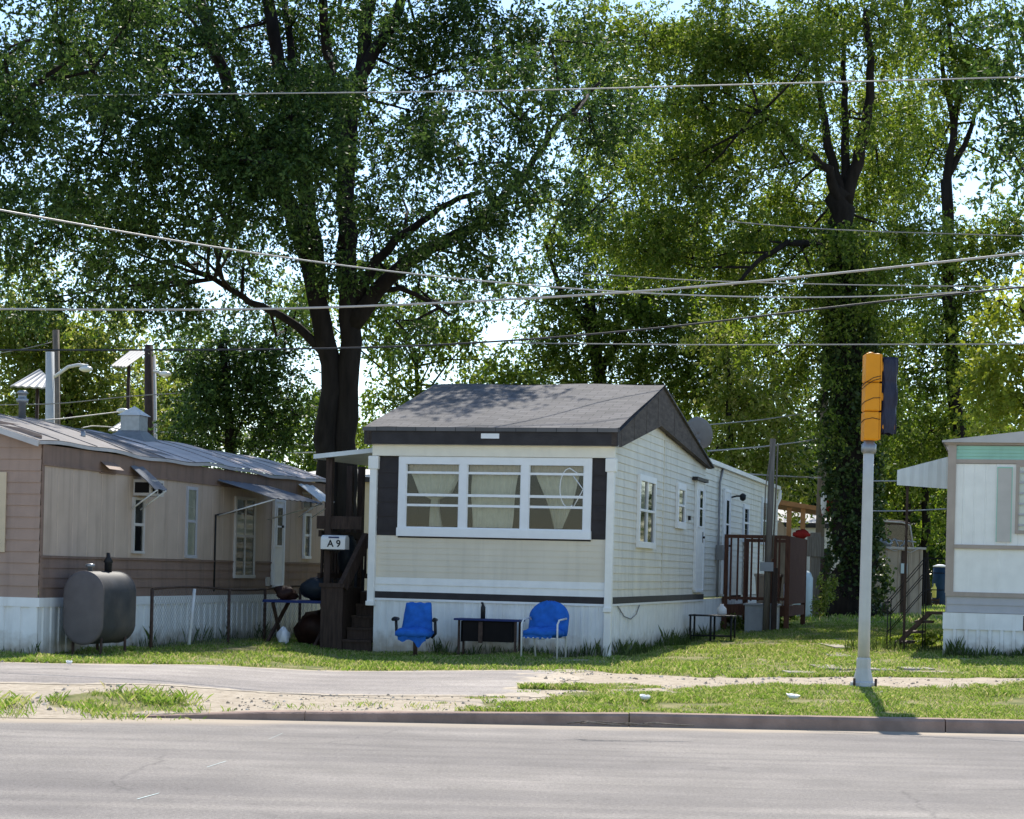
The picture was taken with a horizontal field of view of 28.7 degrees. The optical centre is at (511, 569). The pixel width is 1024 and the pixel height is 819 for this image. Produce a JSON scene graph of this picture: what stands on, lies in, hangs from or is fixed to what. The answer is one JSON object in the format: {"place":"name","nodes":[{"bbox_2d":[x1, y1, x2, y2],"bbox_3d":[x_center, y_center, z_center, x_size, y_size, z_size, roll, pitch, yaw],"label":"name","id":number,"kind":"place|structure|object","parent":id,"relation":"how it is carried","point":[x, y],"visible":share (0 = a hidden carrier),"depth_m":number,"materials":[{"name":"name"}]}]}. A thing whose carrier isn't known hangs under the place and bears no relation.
{"place":"outdoors","nodes":[
{"label":"outdoors","id":0,"kind":"place"},
{"bbox_2d":[0,393,179,405],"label":"overhead wire","id":1,"kind":"object","parent":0,"point":[91,400],"visible":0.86,"depth_m":55.99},
{"bbox_2d":[0,662,593,696],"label":"driveway","id":2,"kind":"structure","parent":0,"point":[497,683],"depth_m":22.11,"materials":[{"name":"concrete"}]},
{"bbox_2d":[332,535,364,590],"bbox_3d":[-2.640,-0.118,32.196,0.440,0.908,0.402,1,0,14],"label":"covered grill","id":3,"kind":"object","parent":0,"point":[344,557],"visible":0.43,"depth_m":32.04,"materials":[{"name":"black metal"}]},
{"bbox_2d":[0,209,959,297],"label":"overhead wire","id":4,"kind":"object","parent":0,"point":[434,275],"visible":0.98,"depth_m":30.85,"materials":[{"name":"metal"}]},
{"bbox_2d":[38,589,944,623],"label":"grass","id":5,"kind":"structure","parent":0,"point":[909,616],"depth_m":49.14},
{"bbox_2d":[0,717,1023,818],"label":"road","id":6,"kind":"structure","parent":0,"point":[56,768],"depth_m":14.37,"materials":[{"name":"asphalt"}]},
{"bbox_2d":[120,710,1023,733],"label":"kerb","id":7,"kind":"structure","parent":6,"relation":"on","point":[846,723],"depth_m":18.91,"materials":[{"name":"concrete"}]},
{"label":"kerb","id":8,"kind":"structure","parent":6,"relation":"on","visible":0},
{"bbox_2d":[567,721,693,726],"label":"fallen twigs","id":9,"kind":"object","parent":8,"relation":"on","point":[612,723],"visible":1,"depth_m":17.37,"materials":[{"name":"brown wood"}]},
{"bbox_2d":[0,588,1023,725],"bbox_3d":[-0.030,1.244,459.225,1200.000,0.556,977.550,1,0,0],"label":"ground","id":10,"kind":"structure","parent":0,"point":[223,697],"depth_m":20.55,"materials":[{"name":"soil"}]},
{"bbox_2d":[10,369,45,418],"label":"metal canopy","id":11,"kind":"object","parent":10,"relation":"on","point":[36,379],"visible":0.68,"depth_m":64.04,"materials":[{"name":"white metal"}]},
{"bbox_2d":[53,330,59,424],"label":"utility pole","id":12,"kind":"object","parent":10,"relation":"on","point":[56,367],"visible":0.35,"depth_m":59.91,"materials":[{"name":"grey wood"}]},
{"bbox_2d":[40,411,117,419],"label":"overhead wire","id":13,"kind":"object","parent":12,"relation":"attached to","point":[80,416],"visible":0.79,"depth_m":59.03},
{"bbox_2d":[45,352,92,422],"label":"street lamp","id":14,"kind":"object","parent":10,"relation":"on","point":[50,395],"visible":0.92,"depth_m":57.90,"materials":[{"name":"metal"}]},
{"bbox_2d":[0,251,192,440],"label":"tree","id":15,"kind":"object","parent":10,"relation":"on","point":[75,386],"visible":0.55,"depth_m":71.08,"materials":[{"name":"green plant"}]},
{"bbox_2d":[63,553,135,654],"bbox_3d":[-5.465,0.482,26.538,0.577,1.430,1.050,1,0,14],"label":"oil tank","id":16,"kind":"object","parent":10,"relation":"on","point":[99,607],"visible":0.97,"depth_m":26.10,"materials":[{"name":"metal"}]},
{"bbox_2d":[0,0,227,256],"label":"tree","id":17,"kind":"object","parent":10,"relation":"on","point":[65,58],"visible":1,"depth_m":33.35,"materials":[{"name":"green plant"}]},
{"bbox_2d":[110,351,144,408],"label":"metal canopy","id":18,"kind":"object","parent":10,"relation":"on","point":[128,359],"visible":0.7,"depth_m":66.05,"materials":[{"name":"white metal"}]},
{"bbox_2d":[117,345,170,436],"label":"street lamp","id":19,"kind":"object","parent":10,"relation":"on","point":[149,389],"visible":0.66,"depth_m":61.89,"materials":[{"name":"brown wood"}]},
{"bbox_2d":[153,355,156,438],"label":"white pole","id":20,"kind":"object","parent":10,"relation":"on","point":[155,396],"visible":0.15,"depth_m":62.93,"materials":[{"name":"metal"}]},
{"bbox_2d":[0,390,325,653],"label":"mobile home","id":21,"kind":"object","parent":10,"relation":"on","point":[73,500],"visible":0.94,"depth_m":29.27,"materials":[{"name":"brown"}]},
{"bbox_2d":[131,497,145,553],"bbox_3d":[-5.358,-0.638,28.696,0.052,0.801,0.371,1,0,14],"label":"window","id":22,"kind":"structure","parent":21,"relation":"in","point":[138,516],"depth_m":28.72,"materials":[{"name":"white glass"}]},
{"bbox_2d":[184,486,197,557],"bbox_3d":[-4.894,-0.724,30.542,0.042,1.091,0.403,1,0,14],"label":"window","id":23,"kind":"structure","parent":21,"relation":"in","point":[191,508],"depth_m":30.55,"materials":[{"name":"white glass"}]},
{"bbox_2d":[233,496,256,577],"bbox_3d":[-4.348,-0.529,32.632,0.047,1.323,0.879,1,0,14],"label":"window","id":24,"kind":"structure","parent":21,"relation":"in","point":[244,540],"depth_m":32.62,"materials":[{"name":"white glass"}]},
{"bbox_2d":[270,498,285,586],"bbox_3d":[-3.975,-0.460,34.096,0.080,1.514,0.522,1,0,14],"label":"door","id":25,"kind":"structure","parent":21,"relation":"in","point":[278,506],"depth_m":34.06,"materials":[{"name":"white paint"}]},
{"bbox_2d":[302,513,311,558],"bbox_3d":[-3.634,-0.602,35.482,0.052,0.809,0.356,1,0,14],"label":"window","id":26,"kind":"structure","parent":21,"relation":"in","point":[307,520],"depth_m":35.51,"materials":[{"name":"white glass"}]},
{"bbox_2d":[302,492,312,509],"bbox_3d":[-3.628,-1.223,35.466,0.042,0.308,0.469,1,0,14],"label":"window","id":27,"kind":"structure","parent":21,"relation":"in","point":[304,504],"depth_m":35.47,"materials":[{"name":"grey glass"}]},
{"bbox_2d":[105,304,246,480],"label":"tree","id":28,"kind":"object","parent":10,"relation":"on","point":[142,371],"visible":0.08,"depth_m":75.42,"materials":[{"name":"green plant"}]},
{"bbox_2d":[149,585,315,649],"bbox_3d":[-4.202,0.772,31.214,0.082,1.058,6.760,1,0,14],"label":"chain link fence","id":29,"kind":"object","parent":10,"relation":"on","point":[228,610],"visible":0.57,"depth_m":30.17,"materials":[{"name":"metal"}]},
{"bbox_2d":[139,281,330,475],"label":"tree","id":30,"kind":"object","parent":10,"relation":"on","point":[243,379],"visible":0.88,"depth_m":50.58,"materials":[{"name":"green plant"}]},
{"bbox_2d":[276,626,290,643],"bbox_3d":[-3.537,1.040,30.943,0.220,0.355,0.155,1,0,0],"label":"white sack","id":31,"kind":"object","parent":10,"relation":"on","point":[283,635],"visible":0.79,"depth_m":30.92,"materials":[{"name":"plastic"}]},
{"bbox_2d":[0,668,583,720],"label":"weeds","id":32,"kind":"object","parent":10,"relation":"on","point":[153,695],"visible":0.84,"depth_m":19.07,"materials":[{"name":"green plant"}]},
{"bbox_2d":[263,599,320,645],"bbox_3d":[-3.287,0.828,31.225,1.000,0.716,0.800,1,0,14],"label":"work table","id":33,"kind":"object","parent":10,"relation":"on","point":[278,620],"visible":0.5,"depth_m":31.06,"materials":[{"name":"metal"}]},
{"bbox_2d":[274,585,298,599],"bbox_3d":[-3.512,0.361,31.159,0.396,0.249,0.335,1,0,0],"label":"bundle","id":34,"kind":"object","parent":33,"relation":"on","point":[286,592],"visible":0.99,"depth_m":31.08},
{"bbox_2d":[299,576,322,600],"bbox_3d":[-3.059,0.293,31.257,0.528,0.398,0.499,1,0,0],"label":"covered bundle","id":35,"kind":"object","parent":33,"relation":"on","point":[310,588],"visible":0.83,"depth_m":31.08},
{"bbox_2d":[220,383,374,475],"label":"tree","id":36,"kind":"object","parent":10,"relation":"on","point":[308,464],"visible":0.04,"depth_m":96.97,"materials":[{"name":"green plant"}]},
{"bbox_2d":[293,609,320,645],"bbox_3d":[-3.017,0.925,31.545,0.870,0.640,0.616,1,0,0],"label":"junk pile","id":37,"kind":"object","parent":10,"relation":"on","point":[306,628],"visible":0.48,"depth_m":31.35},
{"bbox_2d":[290,469,369,589],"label":"house","id":38,"kind":"structure","parent":10,"relation":"on","point":[367,488],"depth_m":59.90,"materials":[{"name":"metal"}]},
{"bbox_2d":[0,0,670,586],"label":"tree","id":39,"kind":"object","parent":10,"relation":"on","point":[284,156],"visible":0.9,"depth_m":40.72,"materials":[{"name":"green plant"}]},
{"bbox_2d":[313,448,373,651],"bbox_3d":[-2.589,-0.353,32.174,1.784,3.180,3.217,1,0,14],"label":"porch","id":40,"kind":"object","parent":10,"relation":"on","point":[346,618],"visible":0.59,"depth_m":30.98,"materials":[{"name":"brown wood"}]},
{"bbox_2d":[320,535,348,552],"bbox_3d":[-2.737,-0.404,30.979,0.400,0.270,0.247,1,0,14],"label":"mailbox","id":41,"kind":"object","parent":40,"relation":"attached to","point":[337,543],"visible":1,"depth_m":30.88,"materials":[{"name":"white paint"}]},
{"bbox_2d":[253,244,565,466],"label":"tree","id":42,"kind":"object","parent":10,"relation":"on","point":[439,352],"visible":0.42,"depth_m":61.66,"materials":[{"name":"green plant"}]},
{"bbox_2d":[391,602,437,655],"bbox_3d":[-1.405,0.872,28.999,0.654,0.812,0.517,1,0,10],"label":"office chair","id":43,"kind":"object","parent":10,"relation":"on","point":[417,628],"visible":0.95,"depth_m":29.07,"materials":[{"name":"blue fabric"}]},
{"bbox_2d":[454,618,524,653],"bbox_3d":[-0.338,0.989,29.540,1.000,0.535,0.360,1,0,14],"label":"table","id":44,"kind":"object","parent":10,"relation":"on","point":[479,630],"visible":0.89,"depth_m":29.41,"materials":[{"name":"metal"}]},
{"bbox_2d":[481,602,485,618],"bbox_3d":[-0.426,0.595,29.482,0.067,0.244,0.070,1,0,14],"label":"bottle","id":45,"kind":"object","parent":44,"relation":"on","point":[483,607],"visible":1,"depth_m":29.46,"materials":[{"name":"black plastic"}]},
{"bbox_2d":[453,348,549,383],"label":"tree","id":46,"kind":"object","parent":10,"relation":"on","point":[483,358],"depth_m":100.56,"materials":[{"name":"green plant"}]},
{"bbox_2d":[0,659,1019,713],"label":"pebbles","id":47,"kind":"object","parent":10,"relation":"on","point":[251,701],"visible":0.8,"depth_m":21.10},
{"bbox_2d":[0,620,1023,676],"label":"grass","id":48,"kind":"structure","parent":10,"relation":"on","point":[402,660],"depth_m":27.97,"materials":[{"name":"plant"}]},
{"bbox_2d":[0,656,1023,719],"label":"grass","id":49,"kind":"structure","parent":10,"relation":"on","point":[775,691],"depth_m":20.79,"materials":[{"name":"plant"}]},
{"bbox_2d":[786,693,799,698],"bbox_3d":[2.879,1.293,20.479,0.145,0.044,0.116,5,10,0],"label":"paper cup","id":50,"kind":"object","parent":49,"relation":"on","point":[793,696],"visible":1,"depth_m":20.45,"materials":[{"name":"paper"}]},
{"bbox_2d":[2,621,1023,657],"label":"tall grass","id":51,"kind":"structure","parent":10,"relation":"on","point":[624,649],"depth_m":30.06,"materials":[{"name":"plant"}]},
{"bbox_2d":[520,601,568,658],"bbox_3d":[0.479,0.858,28.748,0.600,0.834,0.541,1,0,20],"label":"garden chair","id":52,"kind":"object","parent":10,"relation":"on","point":[548,619],"visible":0.98,"depth_m":28.80,"materials":[{"name":"blue fabric"}]},
{"bbox_2d":[196,442,941,596],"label":"distant woods","id":53,"kind":"object","parent":10,"relation":"on","point":[308,453],"depth_m":119.63,"materials":[{"name":"green plant"}]},
{"bbox_2d":[362,384,781,657],"bbox_3d":[2.317,-0.846,40.067,4.110,4.445,21.273,1,0,14],"label":"mobile home","id":54,"kind":"object","parent":10,"relation":"on","point":[593,509],"visible":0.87,"depth_m":30.30,"materials":[{"name":"beige"}]},
{"bbox_2d":[396,456,603,539],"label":"front window","id":55,"kind":"structure","parent":54,"relation":"in","point":[439,496],"depth_m":30.05,"materials":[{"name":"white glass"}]},
{"bbox_2d":[636,474,656,548],"bbox_3d":[2.178,-0.935,32.308,0.062,1.165,1.480,1,0,14],"label":"window","id":56,"kind":"structure","parent":54,"relation":"in","point":[646,485],"depth_m":32.28,"materials":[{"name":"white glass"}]},
{"bbox_2d":[675,482,686,528],"bbox_3d":[3.012,-1.137,35.555,0.057,0.806,0.882,1,0,14],"label":"window","id":57,"kind":"structure","parent":54,"relation":"in","point":[681,489],"depth_m":35.54,"materials":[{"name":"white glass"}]},
{"bbox_2d":[692,481,705,591],"bbox_3d":[3.541,-0.635,37.639,0.080,2.108,1.019,1,0,14],"label":"door","id":58,"kind":"structure","parent":54,"relation":"in","point":[700,487],"depth_m":37.56,"materials":[{"name":"white paint"}]},
{"bbox_2d":[688,417,712,447],"bbox_3d":[3.601,-2.545,38.715,0.506,0.805,0.604,1,0,-5],"label":"satellite dish","id":59,"kind":"object","parent":54,"relation":"on","point":[701,428],"visible":0.77,"depth_m":38.51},
{"bbox_2d":[720,488,731,595],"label":"door","id":60,"kind":"structure","parent":54,"relation":"in","point":[726,516],"depth_m":41.01,"materials":[{"name":"white paint"}]},
{"bbox_2d":[742,504,749,542],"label":"window","id":61,"kind":"structure","parent":54,"relation":"in","point":[746,508],"depth_m":44.21,"materials":[{"name":"white glass"}]},
{"bbox_2d":[760,497,766,544],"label":"window","id":62,"kind":"structure","parent":54,"relation":"in","point":[763,499],"depth_m":46.94,"materials":[{"name":"white glass"}]},
{"bbox_2d":[466,0,942,446],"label":"tree","id":63,"kind":"object","parent":10,"relation":"on","point":[584,315],"visible":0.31,"depth_m":63.86,"materials":[{"name":"green plant"}]},
{"bbox_2d":[689,614,736,640],"bbox_3d":[3.632,1.074,36.230,0.800,0.530,0.530,1,0,14],"label":"metal bench","id":64,"kind":"object","parent":10,"relation":"on","point":[714,625],"visible":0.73,"depth_m":36.08,"materials":[{"name":"black metal"}]},
{"bbox_2d":[717,604,726,614],"bbox_3d":[3.819,0.719,36.381,0.180,0.200,0.180,1,0,14],"label":"plastic jug","id":65,"kind":"object","parent":64,"relation":"on","point":[721,610],"visible":0.98,"depth_m":36.32,"materials":[{"name":"paint"}]},
{"bbox_2d":[720,613,744,629],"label":"shrub","id":66,"kind":"object","parent":10,"relation":"on","point":[739,621],"visible":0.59,"depth_m":40.82,"materials":[{"name":"green plant"}]},
{"bbox_2d":[515,0,967,616],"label":"tree","id":67,"kind":"object","parent":10,"relation":"on","point":[713,52],"visible":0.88,"depth_m":51.87,"materials":[{"name":"green plant"}]},
{"bbox_2d":[807,219,897,617],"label":"ivy","id":68,"kind":"object","parent":67,"relation":"attached to","point":[829,490],"visible":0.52,"depth_m":51.57,"materials":[{"name":"green plant"}]},
{"bbox_2d":[669,372,813,594],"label":"tree","id":69,"kind":"object","parent":10,"relation":"on","point":[757,460],"depth_m":94.89,"materials":[{"name":"green plant"}]},
{"bbox_2d":[673,306,820,596],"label":"tree","id":70,"kind":"object","parent":10,"relation":"on","point":[750,406],"visible":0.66,"depth_m":57.15,"materials":[{"name":"green plant"}]},
{"bbox_2d":[743,603,781,631],"bbox_3d":[5.029,1.023,40.218,0.700,0.700,0.560,1,0,14],"label":"utility box","id":71,"kind":"object","parent":10,"relation":"on","point":[753,616],"visible":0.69,"depth_m":40.00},
{"bbox_2d":[721,534,806,629],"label":"deck","id":72,"kind":"structure","parent":10,"relation":"on","point":[795,569],"depth_m":40.87,"materials":[{"name":"brown wood"}]},
{"bbox_2d":[754,574,782,603],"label":"storage bin","id":73,"kind":"object","parent":72,"relation":"on","point":[761,585],"visible":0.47,"depth_m":42.18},
{"bbox_2d":[760,438,778,631],"bbox_3d":[5.123,-0.571,39.799,0.350,4.093,0.240,1,0,0],"label":"utility pole","id":74,"kind":"object","parent":10,"relation":"on","point":[766,566],"visible":0.88,"depth_m":39.79,"materials":[{"name":"grey wood"}]},
{"bbox_2d":[707,438,817,451],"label":"overhead wire","id":75,"kind":"object","parent":74,"relation":"attached to","point":[759,446],"visible":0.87,"depth_m":45.09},
{"bbox_2d":[777,520,785,603],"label":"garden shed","id":76,"kind":"structure","parent":10,"relation":"on","point":[781,529],"depth_m":57.00,"materials":[{"name":"brown wood"}]},
{"bbox_2d":[779,615,799,627],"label":"shrub","id":77,"kind":"object","parent":10,"relation":"on","point":[791,618],"visible":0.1,"depth_m":41.77,"materials":[{"name":"green plant"}]},
{"bbox_2d":[741,509,839,596],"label":"house","id":78,"kind":"structure","parent":10,"relation":"on","point":[810,526],"depth_m":62.00,"materials":[{"name":"metal"}]},
{"bbox_2d":[778,500,815,538],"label":"timber frame","id":79,"kind":"object","parent":10,"relation":"on","point":[789,507],"visible":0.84,"depth_m":54.94,"materials":[{"name":"brown wood"}]},
{"bbox_2d":[793,571,812,616],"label":"propane tank","id":80,"kind":"object","parent":10,"relation":"on","point":[809,587],"visible":0.19,"depth_m":49.78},
{"bbox_2d":[807,533,823,616],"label":"meter post","id":81,"kind":"object","parent":10,"relation":"on","point":[815,547],"visible":0.69,"depth_m":49.91,"materials":[{"name":"grey metal"}]},
{"bbox_2d":[815,335,831,612],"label":"utility pole","id":82,"kind":"object","parent":10,"relation":"on","point":[820,512],"visible":0.29,"depth_m":53.94,"materials":[{"name":"brown wood"}]},
{"bbox_2d":[710,412,812,424],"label":"overhead wire","id":83,"kind":"object","parent":82,"relation":"attached to","point":[757,420],"visible":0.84,"depth_m":47.17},
{"bbox_2d":[749,473,821,478],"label":"overhead wire","id":84,"kind":"object","parent":82,"relation":"attached to","point":[786,476],"visible":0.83,"depth_m":50.19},
{"bbox_2d":[810,572,839,617],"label":"shrub","id":85,"kind":"object","parent":10,"relation":"on","point":[827,593],"visible":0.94,"depth_m":48.97,"materials":[{"name":"green plant"}]},
{"bbox_2d":[724,380,945,555],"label":"tree","id":86,"kind":"object","parent":10,"relation":"on","point":[806,448],"visible":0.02,"depth_m":96.27,"materials":[{"name":"green plant"}]},
{"bbox_2d":[850,352,897,686],"bbox_3d":[4.066,-0.558,22.443,0.440,3.766,0.277,1,0,0],"label":"traffic signal","id":87,"kind":"object","parent":10,"relation":"on","point":[879,389],"visible":0.99,"depth_m":22.37,"materials":[{"name":"paint"}]},
{"bbox_2d":[814,394,946,591],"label":"tree","id":88,"kind":"object","parent":10,"relation":"on","point":[917,490],"visible":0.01,"depth_m":99.45,"materials":[{"name":"green plant"}]},
{"bbox_2d":[875,520,913,546],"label":"parked van","id":89,"kind":"object","parent":10,"relation":"on","point":[896,528],"visible":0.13,"depth_m":66.06,"materials":[{"name":"metal"}]},
{"bbox_2d":[871,546,925,613],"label":"storage shed","id":90,"kind":"structure","parent":10,"relation":"on","point":[914,559],"depth_m":55.95,"materials":[{"name":"metal"}]},
{"bbox_2d":[876,536,915,546],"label":"scrap pile","id":91,"kind":"object","parent":90,"relation":"on","point":[886,543],"visible":0.34,"depth_m":56.11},
{"bbox_2d":[873,631,942,647],"bbox_3d":[6.616,1.161,32.999,1.728,0.374,0.822,1,0,-18],"label":"shrub","id":92,"kind":"object","parent":10,"relation":"on","point":[930,635],"visible":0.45,"depth_m":32.95,"materials":[{"name":"green plant"}]},
{"bbox_2d":[881,557,944,649],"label":"metal steps","id":93,"kind":"structure","parent":10,"relation":"on","point":[918,623],"depth_m":31.75,"materials":[{"name":"metal"}]},
{"bbox_2d":[808,373,1023,605],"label":"tree","id":94,"kind":"object","parent":10,"relation":"on","point":[921,502],"visible":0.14,"depth_m":71.66,"materials":[{"name":"green plant"}]},
{"bbox_2d":[830,0,1023,494],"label":"tree","id":95,"kind":"object","parent":10,"relation":"on","point":[951,309],"visible":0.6,"depth_m":59.69,"materials":[{"name":"green plant"}]},
{"bbox_2d":[932,564,945,605],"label":"blue barrel","id":96,"kind":"object","parent":10,"relation":"on","point":[938,580],"visible":0.67,"depth_m":77.24,"materials":[{"name":"plastic"}]},
{"bbox_2d":[898,384,1023,577],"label":"tree","id":97,"kind":"object","parent":10,"relation":"on","point":[935,551],"visible":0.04,"depth_m":93.80,"materials":[{"name":"green plant"}]},
{"bbox_2d":[932,0,1023,229],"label":"tree","id":98,"kind":"object","parent":10,"relation":"on","point":[1005,65],"visible":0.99,"depth_m":39.95,"materials":[{"name":"green plant"}]},
{"bbox_2d":[933,263,1023,439],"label":"tree","id":99,"kind":"object","parent":10,"relation":"on","point":[993,371],"visible":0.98,"depth_m":45.87,"materials":[{"name":"green plant"}]},
{"bbox_2d":[942,431,1023,655],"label":"mobile home","id":100,"kind":"object","parent":10,"relation":"on","point":[984,585],"visible":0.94,"depth_m":29.55,"materials":[{"name":"white paint"}]},
{"bbox_2d":[897,457,947,650],"bbox_3d":[6.936,-0.199,33.337,0.813,3.136,4.512,1,0,14],"label":"side awning","id":101,"kind":"object","parent":100,"relation":"attached to","point":[932,474],"visible":0.86,"depth_m":31.18,"materials":[{"name":"white metal"}]},
{"bbox_2d":[1015,463,1023,533],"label":"window","id":102,"kind":"structure","parent":100,"relation":"in","point":[1018,465],"depth_m":29.42,"materials":[{"name":"grey glass"}]},
{"bbox_2d":[0,252,1023,310],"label":"overhead wire","id":103,"kind":"object","parent":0,"point":[687,287],"visible":1,"depth_m":24.42,"materials":[{"name":"metal"}]},
{"bbox_2d":[0,286,1023,350],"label":"overhead wire","id":104,"kind":"object","parent":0,"point":[513,339],"visible":1,"depth_m":29.98,"materials":[{"name":"metal"}]},
{"bbox_2d":[0,0,1023,573],"label":"sky","id":105,"kind":"structure","parent":0,"point":[498,330],"materials":[{"name":"white"}]},
{"bbox_2d":[50,76,1023,95],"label":"overhead wire","id":106,"kind":"object","parent":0,"point":[564,89],"visible":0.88,"depth_m":35.99,"materials":[{"name":"metal"}]},
{"bbox_2d":[512,342,1023,345],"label":"overhead wire","id":107,"kind":"object","parent":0,"point":[771,344],"visible":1,"depth_m":35.99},
{"bbox_2d":[560,271,1018,286],"bbox_3d":[8.198,-5.725,40.000,14.485,0.137,0.024,1,0,0],"label":"overhead wire","id":108,"kind":"object","parent":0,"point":[788,283],"visible":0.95,"depth_m":39.99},
{"bbox_2d":[782,638,934,672],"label":"path","id":109,"kind":"structure","parent":0,"point":[872,669],"depth_m":25.69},
{"bbox_2d":[725,220,1023,236],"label":"overhead wire","id":110,"kind":"object","parent":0,"point":[873,231],"visible":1,"depth_m":43.99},
{"bbox_2d":[873,508,945,511],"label":"overhead wire","id":111,"kind":"object","parent":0,"point":[905,510],"visible":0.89,"depth_m":43.13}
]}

